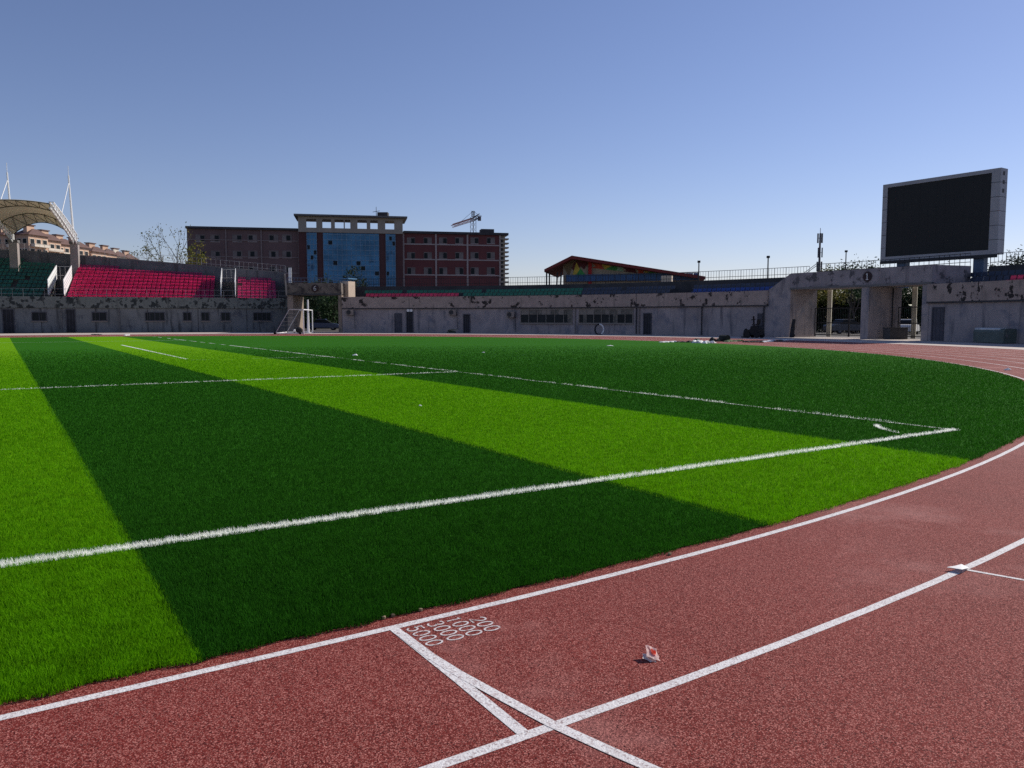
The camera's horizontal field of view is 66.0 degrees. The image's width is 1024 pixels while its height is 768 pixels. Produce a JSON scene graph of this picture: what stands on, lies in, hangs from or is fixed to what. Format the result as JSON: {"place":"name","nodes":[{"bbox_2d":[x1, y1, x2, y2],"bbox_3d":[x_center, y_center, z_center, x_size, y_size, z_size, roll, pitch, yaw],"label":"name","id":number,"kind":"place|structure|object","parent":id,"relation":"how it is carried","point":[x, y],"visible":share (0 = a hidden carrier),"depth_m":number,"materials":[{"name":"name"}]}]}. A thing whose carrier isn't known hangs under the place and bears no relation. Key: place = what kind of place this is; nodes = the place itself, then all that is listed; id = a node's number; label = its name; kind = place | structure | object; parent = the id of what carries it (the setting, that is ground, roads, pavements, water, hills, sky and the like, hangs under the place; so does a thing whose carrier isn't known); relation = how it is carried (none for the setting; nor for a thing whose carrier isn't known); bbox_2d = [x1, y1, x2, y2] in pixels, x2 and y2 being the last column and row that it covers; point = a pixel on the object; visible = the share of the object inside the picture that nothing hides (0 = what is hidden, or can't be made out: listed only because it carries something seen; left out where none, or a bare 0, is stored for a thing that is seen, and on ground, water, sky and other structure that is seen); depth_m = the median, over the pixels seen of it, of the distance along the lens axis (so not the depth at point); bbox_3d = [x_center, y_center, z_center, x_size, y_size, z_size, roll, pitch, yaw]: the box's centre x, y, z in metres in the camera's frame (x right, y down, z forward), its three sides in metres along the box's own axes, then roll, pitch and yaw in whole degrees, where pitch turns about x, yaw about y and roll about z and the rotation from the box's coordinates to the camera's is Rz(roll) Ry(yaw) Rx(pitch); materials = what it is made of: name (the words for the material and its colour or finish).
{"place":"outdoors","nodes":[
{"label":"outdoors","id":0,"kind":"place"},
{"bbox_2d":[14,225,50,251],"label":"apartment house","id":1,"kind":"structure","parent":0,"point":[30,235],"depth_m":238.53,"materials":[{"name":"beige concrete"}]},
{"bbox_2d":[52,234,69,253],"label":"apartment house","id":2,"kind":"structure","parent":0,"point":[66,245],"depth_m":257.85,"materials":[{"name":"beige concrete"}]},
{"bbox_2d":[67,237,91,255],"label":"apartment house","id":3,"kind":"structure","parent":0,"point":[82,249],"depth_m":269.91,"materials":[{"name":"beige concrete"}]},
{"bbox_2d":[84,242,107,256],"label":"apartment house","id":4,"kind":"structure","parent":0,"point":[93,251],"depth_m":277.04,"materials":[{"name":"brown tile"}]},
{"bbox_2d":[99,245,118,257],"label":"apartment house","id":5,"kind":"structure","parent":0,"point":[106,249],"depth_m":289.49,"materials":[{"name":"brown tile"}]},
{"bbox_2d":[110,248,128,258],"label":"apartment house","id":6,"kind":"structure","parent":0,"point":[116,250],"depth_m":299.39,"materials":[{"name":"brown tile"}]},
{"bbox_2d":[121,250,137,259],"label":"apartment house","id":7,"kind":"structure","parent":0,"point":[129,255],"depth_m":311.25,"materials":[{"name":"brown tile"}]},
{"bbox_2d":[185,211,508,301],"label":"red building","id":8,"kind":"structure","parent":0,"point":[380,253],"depth_m":181.38,"materials":[{"name":"red painted wall"},{"name":"grey beige stone"},{"name":"blue glass"}]},
{"bbox_2d":[195,235,204,241],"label":"window","id":9,"kind":"structure","parent":8,"relation":"in","point":[196,236],"depth_m":175.38,"materials":[{"name":"grey glass"}]},
{"bbox_2d":[210,235,219,241],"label":"window","id":10,"kind":"structure","parent":8,"relation":"in","point":[211,236],"depth_m":175.98,"materials":[{"name":"grey glass"}]},
{"bbox_2d":[211,251,219,257],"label":"window","id":11,"kind":"structure","parent":8,"relation":"in","point":[213,253],"depth_m":176.28,"materials":[{"name":"grey glass"}]},
{"bbox_2d":[232,235,241,241],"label":"window","id":12,"kind":"structure","parent":8,"relation":"in","point":[234,237],"depth_m":176.88,"materials":[{"name":"grey glass"}]},
{"bbox_2d":[233,251,241,257],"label":"window","id":13,"kind":"structure","parent":8,"relation":"in","point":[235,253],"depth_m":177.19,"materials":[{"name":"grey glass"}]},
{"bbox_2d":[248,235,256,241],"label":"window","id":14,"kind":"structure","parent":8,"relation":"in","point":[250,237],"depth_m":177.51,"materials":[{"name":"grey glass"}]},
{"bbox_2d":[248,251,257,257],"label":"window","id":15,"kind":"structure","parent":8,"relation":"in","point":[250,253],"depth_m":177.79,"materials":[{"name":"grey glass"}]},
{"bbox_2d":[269,235,277,241],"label":"window","id":16,"kind":"structure","parent":8,"relation":"in","point":[271,237],"depth_m":178.38,"materials":[{"name":"grey glass"}]},
{"bbox_2d":[269,251,278,256],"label":"window","id":17,"kind":"structure","parent":8,"relation":"in","point":[271,253],"depth_m":178.66,"materials":[{"name":"grey glass"}]},
{"bbox_2d":[269,266,278,271],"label":"window","id":18,"kind":"structure","parent":8,"relation":"in","point":[273,268],"depth_m":178.93,"materials":[{"name":"grey glass"}]},
{"bbox_2d":[282,235,291,241],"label":"window","id":19,"kind":"structure","parent":8,"relation":"in","point":[284,237],"depth_m":178.93,"materials":[{"name":"grey glass"}]},
{"bbox_2d":[282,251,291,256],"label":"window","id":20,"kind":"structure","parent":8,"relation":"in","point":[284,253],"depth_m":179.23,"materials":[{"name":"grey glass"}]},
{"bbox_2d":[407,237,414,242],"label":"window","id":21,"kind":"structure","parent":8,"relation":"in","point":[409,239],"depth_m":184.34,"materials":[{"name":"grey glass"}]},
{"bbox_2d":[407,252,414,258],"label":"window","id":22,"kind":"structure","parent":8,"relation":"in","point":[410,255],"depth_m":184.61,"materials":[{"name":"grey glass"}]},
{"bbox_2d":[407,267,414,273],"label":"window","id":23,"kind":"structure","parent":8,"relation":"in","point":[410,270],"depth_m":184.90,"materials":[{"name":"grey glass"}]},
{"bbox_2d":[424,237,431,243],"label":"window","id":24,"kind":"structure","parent":8,"relation":"in","point":[427,240],"depth_m":185.10,"materials":[{"name":"grey glass"}]},
{"bbox_2d":[424,252,431,258],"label":"window","id":25,"kind":"structure","parent":8,"relation":"in","point":[427,255],"depth_m":185.37,"materials":[{"name":"grey glass"}]},
{"bbox_2d":[424,267,431,273],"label":"window","id":26,"kind":"structure","parent":8,"relation":"in","point":[427,270],"depth_m":185.67,"materials":[{"name":"grey glass"}]},
{"bbox_2d":[439,237,446,243],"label":"window","id":27,"kind":"structure","parent":8,"relation":"in","point":[442,240],"depth_m":185.78,"materials":[{"name":"grey glass"}]},
{"bbox_2d":[439,252,446,258],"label":"window","id":28,"kind":"structure","parent":8,"relation":"in","point":[442,255],"depth_m":186.05,"materials":[{"name":"grey glass"}]},
{"bbox_2d":[439,267,446,274],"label":"window","id":29,"kind":"structure","parent":8,"relation":"in","point":[442,270],"depth_m":186.35,"materials":[{"name":"grey glass"}]},
{"bbox_2d":[455,237,462,243],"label":"window","id":30,"kind":"structure","parent":8,"relation":"in","point":[458,240],"depth_m":186.49,"materials":[{"name":"grey glass"}]},
{"bbox_2d":[455,252,462,258],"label":"window","id":31,"kind":"structure","parent":8,"relation":"in","point":[458,255],"depth_m":186.78,"materials":[{"name":"grey glass"}]},
{"bbox_2d":[455,267,462,274],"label":"window","id":32,"kind":"structure","parent":8,"relation":"in","point":[458,270],"depth_m":187.10,"materials":[{"name":"grey glass"}]},
{"bbox_2d":[470,237,478,243],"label":"window","id":33,"kind":"structure","parent":8,"relation":"in","point":[473,240],"depth_m":187.19,"materials":[{"name":"grey glass"}]},
{"bbox_2d":[470,252,478,258],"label":"window","id":34,"kind":"structure","parent":8,"relation":"in","point":[473,255],"depth_m":187.51,"materials":[{"name":"grey glass"}]},
{"bbox_2d":[471,267,478,274],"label":"window","id":35,"kind":"structure","parent":8,"relation":"in","point":[474,270],"depth_m":187.83,"materials":[{"name":"grey glass"}]},
{"bbox_2d":[487,237,494,243],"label":"window","id":36,"kind":"structure","parent":8,"relation":"in","point":[490,240],"depth_m":187.97,"materials":[{"name":"grey glass"}]},
{"bbox_2d":[487,252,494,258],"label":"window","id":37,"kind":"structure","parent":8,"relation":"in","point":[490,255],"depth_m":188.25,"materials":[{"name":"grey glass"}]},
{"bbox_2d":[487,267,494,274],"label":"window","id":38,"kind":"structure","parent":8,"relation":"in","point":[490,270],"depth_m":188.57,"materials":[{"name":"grey glass"}]},
{"bbox_2d":[0,328,920,338],"bbox_3d":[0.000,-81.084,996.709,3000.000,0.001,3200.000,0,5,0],"label":"ground","id":39,"kind":"structure","parent":0,"point":[337,330],"depth_m":89.27,"materials":[{"name":"red rubber"}]},
{"bbox_2d":[0,228,15,249],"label":"apartment house","id":40,"kind":"structure","parent":39,"relation":"on","point":[4,244],"depth_m":235.44,"materials":[{"name":"brown tile"}]},
{"bbox_2d":[37,229,63,252],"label":"apartment house","id":41,"kind":"structure","parent":39,"relation":"on","point":[54,241],"depth_m":251.15,"materials":[{"name":"brown tile"}]},
{"bbox_2d":[0,242,287,332],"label":"grandstand","id":42,"kind":"object","parent":39,"relation":"on","point":[51,309],"visible":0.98,"depth_m":90.70,"materials":[{"name":"grey paint"}]},
{"bbox_2d":[2,309,14,332],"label":"door","id":43,"kind":"structure","parent":42,"relation":"in","point":[8,317],"depth_m":84.95,"materials":[{"name":"grey paint"}]},
{"bbox_2d":[31,312,47,321],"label":"window","id":44,"kind":"structure","parent":42,"relation":"in","point":[36,316],"depth_m":85.79,"materials":[{"name":"black glass"}]},
{"bbox_2d":[0,163,79,272],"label":"stadium canopy","id":45,"kind":"object","parent":42,"relation":"on","point":[16,215],"visible":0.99,"depth_m":90.10,"materials":[{"name":"fabric"}]},
{"bbox_2d":[65,309,75,332],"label":"door","id":46,"kind":"structure","parent":42,"relation":"in","point":[70,313],"depth_m":86.73,"materials":[{"name":"grey paint"}]},
{"bbox_2d":[91,312,107,321],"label":"window","id":47,"kind":"structure","parent":42,"relation":"in","point":[100,316],"depth_m":87.56,"materials":[{"name":"black glass"}]},
{"bbox_2d":[145,312,165,321],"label":"window","id":48,"kind":"structure","parent":42,"relation":"in","point":[152,316],"depth_m":89.27,"materials":[{"name":"black glass"}]},
{"bbox_2d":[183,312,191,321],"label":"window","id":49,"kind":"structure","parent":42,"relation":"in","point":[186,315],"depth_m":90.28,"materials":[{"name":"black glass"}]},
{"bbox_2d":[201,312,209,321],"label":"window","id":50,"kind":"structure","parent":42,"relation":"in","point":[205,317],"depth_m":90.85,"materials":[{"name":"black glass"}]},
{"bbox_2d":[221,312,230,321],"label":"window","id":51,"kind":"structure","parent":42,"relation":"in","point":[225,316],"depth_m":91.50,"materials":[{"name":"black glass"}]},
{"bbox_2d":[253,312,271,321],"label":"window","id":52,"kind":"structure","parent":42,"relation":"in","point":[257,316],"depth_m":92.73,"materials":[{"name":"black glass"}]},
{"bbox_2d":[125,221,193,262],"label":"tree","id":53,"kind":"object","parent":39,"relation":"on","point":[160,258],"visible":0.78,"depth_m":126.02,"materials":[{"name":"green plant"}]},
{"bbox_2d":[184,240,210,264],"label":"tree","id":54,"kind":"object","parent":39,"relation":"on","point":[202,255],"visible":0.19,"depth_m":136.34,"materials":[{"name":"green plant"}]},
{"bbox_2d":[287,278,344,331],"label":"gate bridge","id":55,"kind":"structure","parent":39,"relation":"on","point":[297,291],"depth_m":87.89,"materials":[{"name":"concrete"}]},
{"bbox_2d":[288,268,291,282],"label":"white board","id":56,"kind":"object","parent":55,"relation":"on","point":[289,272],"visible":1,"depth_m":87.97,"materials":[{"name":"paint"}]},
{"bbox_2d":[302,282,331,322],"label":"tree","id":57,"kind":"object","parent":39,"relation":"on","point":[312,302],"visible":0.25,"depth_m":116.83,"materials":[{"name":"green plant"}]},
{"bbox_2d":[304,302,338,328],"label":"hedge","id":58,"kind":"object","parent":39,"relation":"on","point":[305,322],"visible":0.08,"depth_m":124.54,"materials":[{"name":"green plant"}]},
{"bbox_2d":[306,319,338,329],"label":"parked car","id":59,"kind":"object","parent":39,"relation":"on","point":[321,323],"visible":0.81,"depth_m":106.90,"materials":[{"name":"blue paint"}]},
{"bbox_2d":[314,296,338,322],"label":"tree","id":60,"kind":"object","parent":39,"relation":"on","point":[328,309],"visible":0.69,"depth_m":110.63,"materials":[{"name":"green plant"}]},
{"bbox_2d":[343,266,367,286],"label":"tree","id":61,"kind":"object","parent":39,"relation":"on","point":[351,271],"visible":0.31,"depth_m":158.76,"materials":[{"name":"green plant"}]},
{"bbox_2d":[451,211,480,231],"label":"tower crane","id":62,"kind":"object","parent":39,"relation":"on","point":[472,219],"visible":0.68,"depth_m":296.87,"materials":[{"name":"paint"}]},
{"bbox_2d":[816,228,822,270],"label":"telecom mast","id":63,"kind":"object","parent":39,"relation":"on","point":[820,241],"visible":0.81,"depth_m":148.32,"materials":[{"name":"metal"}]},
{"bbox_2d":[817,264,856,331],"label":"tree","id":64,"kind":"object","parent":39,"relation":"on","point":[836,295],"visible":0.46,"depth_m":90.67,"materials":[{"name":"green plant"}]},
{"bbox_2d":[823,319,859,333],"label":"parked car","id":65,"kind":"object","parent":39,"relation":"on","point":[844,327],"visible":0.52,"depth_m":80.93,"materials":[{"name":"silver metal"}]},
{"bbox_2d":[820,253,883,293],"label":"tree","id":66,"kind":"object","parent":39,"relation":"on","point":[849,267],"visible":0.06,"depth_m":96.23,"materials":[{"name":"green plant"}]},
{"bbox_2d":[847,289,861,332],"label":"tree","id":67,"kind":"object","parent":39,"relation":"on","point":[856,296],"visible":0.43,"depth_m":83.73,"materials":[{"name":"green plant"}]},
{"bbox_2d":[816,287,922,332],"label":"hedge","id":68,"kind":"object","parent":39,"relation":"on","point":[842,313],"visible":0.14,"depth_m":92.18,"materials":[{"name":"green plant"}]},
{"bbox_2d":[891,286,922,332],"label":"tree","id":69,"kind":"object","parent":39,"relation":"on","point":[905,290],"visible":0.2,"depth_m":86.56,"materials":[{"name":"green plant"}]},
{"bbox_2d":[901,319,919,333],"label":"parked car","id":70,"kind":"object","parent":39,"relation":"on","point":[907,325],"visible":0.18,"depth_m":76.88,"materials":[{"name":"white paint"}]},
{"bbox_2d":[1003,244,1023,264],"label":"tree","id":71,"kind":"object","parent":39,"relation":"on","point":[1015,262],"visible":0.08,"depth_m":70.99,"materials":[{"name":"green plant"}]},
{"bbox_2d":[0,334,1023,767],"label":"running track","id":72,"kind":"structure","parent":0,"point":[872,632],"depth_m":3.48,"materials":[{"name":"red rubber"}]},
{"bbox_2d":[274,309,312,333],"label":"football goal","id":73,"kind":"object","parent":72,"relation":"on","point":[287,332],"visible":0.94,"depth_m":78.70,"materials":[{"name":"white paint"}]},
{"bbox_2d":[643,645,659,661],"bbox_3d":[0.633,1.230,3.601,0.084,0.052,0.076,0,5,0],"label":"crumpled wrapper","id":74,"kind":"object","parent":72,"relation":"on","point":[651,655],"visible":1,"depth_m":3.59,"materials":[{"name":"paper"}]},
{"bbox_2d":[709,335,729,341],"bbox_3d":[14.107,-3.120,53.714,1.328,0.430,0.853,-2,5,-24],"label":"turf strip","id":75,"kind":"object","parent":72,"relation":"on","point":[723,338],"visible":0.82,"depth_m":53.55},
{"bbox_2d":[947,564,968,572],"bbox_3d":[2.765,1.139,4.866,0.151,0.026,0.078,-3,5,-29],"label":"folded card","id":76,"kind":"object","parent":72,"relation":"on","point":[962,567],"visible":1,"depth_m":4.86,"materials":[{"name":"white paper"}]},
{"bbox_2d":[0,336,1023,704],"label":"turf pitch","id":77,"kind":"object","parent":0,"point":[136,344],"visible":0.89,"depth_m":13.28,"materials":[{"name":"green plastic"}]},
{"bbox_2d":[0,332,1023,349],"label":"pavement","id":78,"kind":"structure","parent":0,"point":[947,343],"depth_m":65.18,"materials":[{"name":"red rubber"}]},
{"bbox_2d":[307,300,309,332],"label":"white pole","id":79,"kind":"object","parent":78,"relation":"on","point":[308,329],"visible":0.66,"depth_m":84.12,"materials":[{"name":"metal"}]},
{"bbox_2d":[342,266,809,336],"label":"curved grandstand","id":80,"kind":"object","parent":78,"relation":"on","point":[680,309],"visible":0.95,"depth_m":81.99,"materials":[{"name":"paint"}]},
{"bbox_2d":[339,278,356,296],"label":"stair booth","id":81,"kind":"object","parent":80,"relation":"on","point":[349,288],"visible":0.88,"depth_m":89.34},
{"bbox_2d":[346,309,354,318],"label":"air conditioner","id":82,"kind":"object","parent":80,"relation":"attached to","point":[349,311],"visible":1,"depth_m":87.58,"materials":[{"name":"paint"}]},
{"bbox_2d":[394,313,401,331],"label":"door","id":83,"kind":"structure","parent":80,"relation":"in","point":[397,316],"depth_m":87.63,"materials":[{"name":"grey paint"}]},
{"bbox_2d":[406,311,413,331],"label":"door","id":84,"kind":"structure","parent":80,"relation":"in","point":[409,315],"depth_m":87.41,"materials":[{"name":"grey paint"}]},
{"bbox_2d":[448,310,457,328],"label":"air conditioner","id":85,"kind":"object","parent":80,"relation":"attached to","point":[452,312],"visible":1,"depth_m":85.83,"materials":[{"name":"paint"}]},
{"bbox_2d":[463,314,469,332],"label":"door","id":86,"kind":"structure","parent":80,"relation":"in","point":[466,317],"depth_m":85.93,"materials":[{"name":"grey paint"}]},
{"bbox_2d":[507,312,515,327],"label":"air conditioner","id":87,"kind":"object","parent":80,"relation":"attached to","point":[510,314],"visible":1,"depth_m":83.69,"materials":[{"name":"paint"}]},
{"bbox_2d":[0,258,1023,297],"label":"stadium chairs","id":88,"kind":"object","parent":80,"relation":"on","point":[748,286],"visible":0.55,"depth_m":88.59,"materials":[{"name":"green plastic"}]},
{"bbox_2d":[520,309,572,323],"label":"window","id":89,"kind":"structure","parent":80,"relation":"in","point":[527,316],"depth_m":82.40,"materials":[{"name":"grey glass"}]},
{"bbox_2d":[578,308,633,324],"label":"window","id":90,"kind":"structure","parent":80,"relation":"in","point":[615,315],"depth_m":79.01,"materials":[{"name":"grey glass"}]},
{"bbox_2d":[643,313,651,333],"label":"door","id":91,"kind":"structure","parent":80,"relation":"in","point":[647,317],"depth_m":76.51,"materials":[{"name":"grey paint"}]},
{"bbox_2d":[661,276,672,281],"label":"window","id":92,"kind":"structure","parent":80,"relation":"attached to","point":[663,278],"depth_m":82.99,"materials":[{"name":"grey glass"}]},
{"bbox_2d":[757,313,762,326],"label":"door","id":93,"kind":"structure","parent":80,"relation":"in","point":[759,315],"depth_m":68.15,"materials":[{"name":"grey paint"}]},
{"bbox_2d":[741,316,764,337],"bbox_3d":[19.489,-4.603,63.646,1.733,1.755,1.445,2,5,24],"label":"ride on machine","id":94,"kind":"object","parent":78,"relation":"on","point":[756,331],"visible":1,"depth_m":63.45,"materials":[{"name":"black metal"}]},
{"bbox_2d":[789,319,795,336],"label":"rolled mat","id":95,"kind":"object","parent":78,"relation":"on","point":[792,331],"visible":0.98,"depth_m":65.30,"materials":[{"name":"paint"}]},
{"bbox_2d":[768,253,970,340],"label":"gate bridge","id":96,"kind":"structure","parent":78,"relation":"on","point":[792,296],"depth_m":61.04,"materials":[{"name":"paint"}]},
{"bbox_2d":[814,307,860,336],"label":"metal gate","id":97,"kind":"structure","parent":96,"relation":"attached to","point":[836,322],"depth_m":65.71,"materials":[{"name":"metal"}]},
{"bbox_2d":[898,307,920,336],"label":"metal gate","id":98,"kind":"structure","parent":96,"relation":"attached to","point":[917,323],"depth_m":60.40,"materials":[{"name":"metal"}]},
{"bbox_2d":[882,327,908,338],"bbox_3d":[29.027,-3.843,59.736,1.760,0.885,0.760,-2,5,-19],"label":"cabinet","id":99,"kind":"object","parent":78,"relation":"on","point":[895,332],"visible":0.89,"depth_m":59.42,"materials":[{"name":"metal"}]},
{"bbox_2d":[926,251,1023,343],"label":"curved grandstand","id":100,"kind":"object","parent":78,"relation":"on","point":[959,312],"visible":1,"depth_m":52.38,"materials":[{"name":"paint"}]},
{"bbox_2d":[930,307,944,340],"bbox_3d":[29.542,-4.172,54.724,0.110,2.330,0.975,-2,5,-22],"label":"door","id":101,"kind":"structure","parent":100,"relation":"in","point":[937,318],"depth_m":54.72,"materials":[{"name":"grey paint"}]},
{"bbox_2d":[880,167,1007,287],"bbox_3d":[32.952,-11.685,60.806,1.050,8.340,8.937,-3,6,-34],"label":"led screen","id":102,"kind":"object","parent":100,"relation":"attached to","point":[958,214],"visible":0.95,"depth_m":59.90,"materials":[{"name":"paint"}]},
{"bbox_2d":[973,328,1016,342],"bbox_3d":[30.786,-3.114,50.253,1.200,0.940,2.440,-1,5,-13],"label":"covered crate","id":103,"kind":"object","parent":78,"relation":"on","point":[995,335],"visible":1,"depth_m":49.56,"materials":[{"name":"fabric"}]},
{"bbox_2d":[0,0,1023,293],"label":"sky","id":104,"kind":"structure","parent":0,"point":[670,135],"materials":[{"name":"blue"}]},
{"bbox_2d":[544,256,704,284],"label":"mural pavilion","id":105,"kind":"structure","parent":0,"point":[569,268],"depth_m":100.65,"materials":[{"name":"paint"}]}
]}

